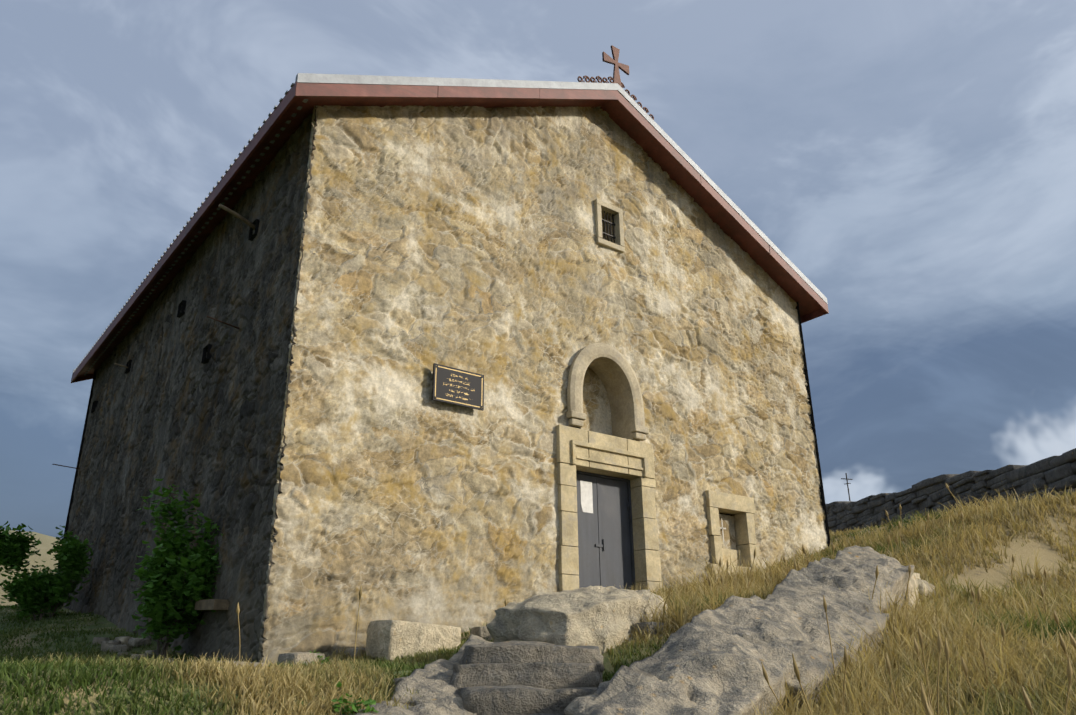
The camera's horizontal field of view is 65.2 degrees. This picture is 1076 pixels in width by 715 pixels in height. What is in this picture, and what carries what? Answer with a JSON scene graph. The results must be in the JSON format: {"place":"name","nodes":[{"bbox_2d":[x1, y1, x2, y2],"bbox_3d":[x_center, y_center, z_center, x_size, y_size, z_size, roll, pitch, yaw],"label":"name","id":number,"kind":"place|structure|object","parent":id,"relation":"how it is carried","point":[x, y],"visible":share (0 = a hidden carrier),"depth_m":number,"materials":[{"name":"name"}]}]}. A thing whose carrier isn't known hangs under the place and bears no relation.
{"place":"outdoors","nodes":[
{"label":"outdoors","id":0,"kind":"place"},
{"bbox_2d":[0,500,1075,714],"bbox_3d":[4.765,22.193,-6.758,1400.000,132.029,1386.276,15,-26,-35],"label":"terrain","id":1,"kind":"structure","parent":0,"point":[1047,554],"depth_m":11.82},
{"bbox_2d":[0,521,93,619],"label":"shrub","id":2,"kind":"object","parent":1,"relation":"on","point":[35,592],"visible":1,"depth_m":15.64,"materials":[{"name":"green plant"}]},
{"bbox_2d":[128,479,222,657],"bbox_3d":[-4.504,2.833,11.037,1.686,2.395,1.561,15,-26,-35],"label":"shrub","id":3,"kind":"object","parent":1,"relation":"on","point":[175,587],"visible":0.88,"depth_m":10.67,"materials":[{"name":"green plant"}]},
{"bbox_2d":[310,650,329,662],"bbox_3d":[-2.335,3.268,9.032,0.256,0.236,0.325,3,-21,-10],"label":"weed","id":4,"kind":"object","parent":1,"relation":"on","point":[322,658],"visible":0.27,"depth_m":8.95,"materials":[{"name":"green plant"}]},
{"bbox_2d":[331,681,378,714],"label":"weed","id":5,"kind":"object","parent":1,"relation":"on","point":[353,705],"visible":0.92,"depth_m":5.23,"materials":[{"name":"green plant"}]},
{"bbox_2d":[60,105,827,665],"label":"church walls","id":6,"kind":"structure","parent":1,"relation":"on","point":[312,445],"depth_m":12.43,"materials":[{"name":"beige stone"}]},
{"bbox_2d":[52,204,259,610],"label":"putlog holes","id":7,"kind":"object","parent":6,"relation":"in","point":[213,604],"visible":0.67,"depth_m":12.52,"materials":[{"name":"black stone"}]},
{"bbox_2d":[432,363,483,410],"bbox_3d":[-1.092,0.410,11.580,0.820,0.520,0.030,15,-26,-35],"label":"plaque","id":8,"kind":"object","parent":6,"relation":"attached to","point":[457,387],"visible":1,"depth_m":11.55,"materials":[{"name":"grey metal"}]},
{"bbox_2d":[555,343,661,592],"bbox_3d":[0.986,2.143,12.976,1.998,4.916,0.590,15,-26,-35],"label":"portal","id":9,"kind":"object","parent":6,"relation":"attached to","point":[605,412],"visible":0.75,"depth_m":13.16,"materials":[{"name":"beige stone"}]},
{"bbox_2d":[576,470,635,589],"bbox_3d":[0.931,3.158,12.682,1.560,3.020,0.110,15,-26,-35],"label":"door","id":10,"kind":"structure","parent":9,"relation":"attached to","point":[605,536],"depth_m":12.93,"materials":[{"name":"metal"}]},
{"bbox_2d":[594,199,624,252],"bbox_3d":[1.125,-2.242,14.865,0.820,1.060,0.489,15,-26,-35],"label":"gable window","id":11,"kind":"structure","parent":6,"relation":"attached to","point":[609,229],"depth_m":14.78,"materials":[{"name":"stone"}]},
{"bbox_2d":[705,490,762,578],"bbox_3d":[3.249,3.110,14.460,1.330,1.480,0.360,15,-26,-35],"label":"blocked window","id":12,"kind":"structure","parent":6,"relation":"attached to","point":[733,534],"depth_m":14.53,"materials":[{"name":"beige stone"}]},
{"bbox_2d":[58,302,829,571],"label":"drainpipes","id":13,"kind":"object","parent":1,"relation":"on","point":[822,497],"depth_m":17.43,"materials":[{"name":"black"}]},
{"bbox_2d":[71,73,828,382],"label":"roof","id":14,"kind":"structure","parent":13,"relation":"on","point":[306,93],"depth_m":14.67,"materials":[{"name":"red metal"}]},
{"bbox_2d":[577,45,653,119],"bbox_3d":[1.429,-5.165,15.426,2.010,1.304,0.040,15,-26,-35],"label":"roof cross","id":15,"kind":"object","parent":14,"relation":"on","point":[606,58],"visible":0.83,"depth_m":15.46,"materials":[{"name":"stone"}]},
{"bbox_2d":[93,545,935,714],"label":"rocks","id":16,"kind":"object","parent":1,"relation":"on","point":[542,653],"visible":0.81,"depth_m":6.40,"materials":[{"name":"stone"}]},
{"bbox_2d":[0,484,1075,714],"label":"grass","id":17,"kind":"structure","parent":1,"relation":"on","point":[1038,670],"depth_m":6.49,"materials":[{"name":"plant"}]},
{"bbox_2d":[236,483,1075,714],"bbox_3d":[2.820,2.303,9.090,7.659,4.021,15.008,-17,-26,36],"label":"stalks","id":18,"kind":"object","parent":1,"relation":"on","point":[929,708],"visible":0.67,"depth_m":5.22,"materials":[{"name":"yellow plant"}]},
{"bbox_2d":[826,448,1075,533],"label":"fortress wall","id":19,"kind":"structure","parent":1,"relation":"on","point":[1057,474],"depth_m":27.44,"materials":[{"name":"stone"}]},
{"bbox_2d":[841,473,852,500],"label":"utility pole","id":20,"kind":"object","parent":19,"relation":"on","point":[847,483],"visible":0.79,"depth_m":40.56,"materials":[{"name":"grey wood"}]},
{"bbox_2d":[0,0,1075,538],"label":"sky","id":21,"kind":"structure","parent":0,"point":[914,160],"materials":[{"name":"grey"}]}
]}

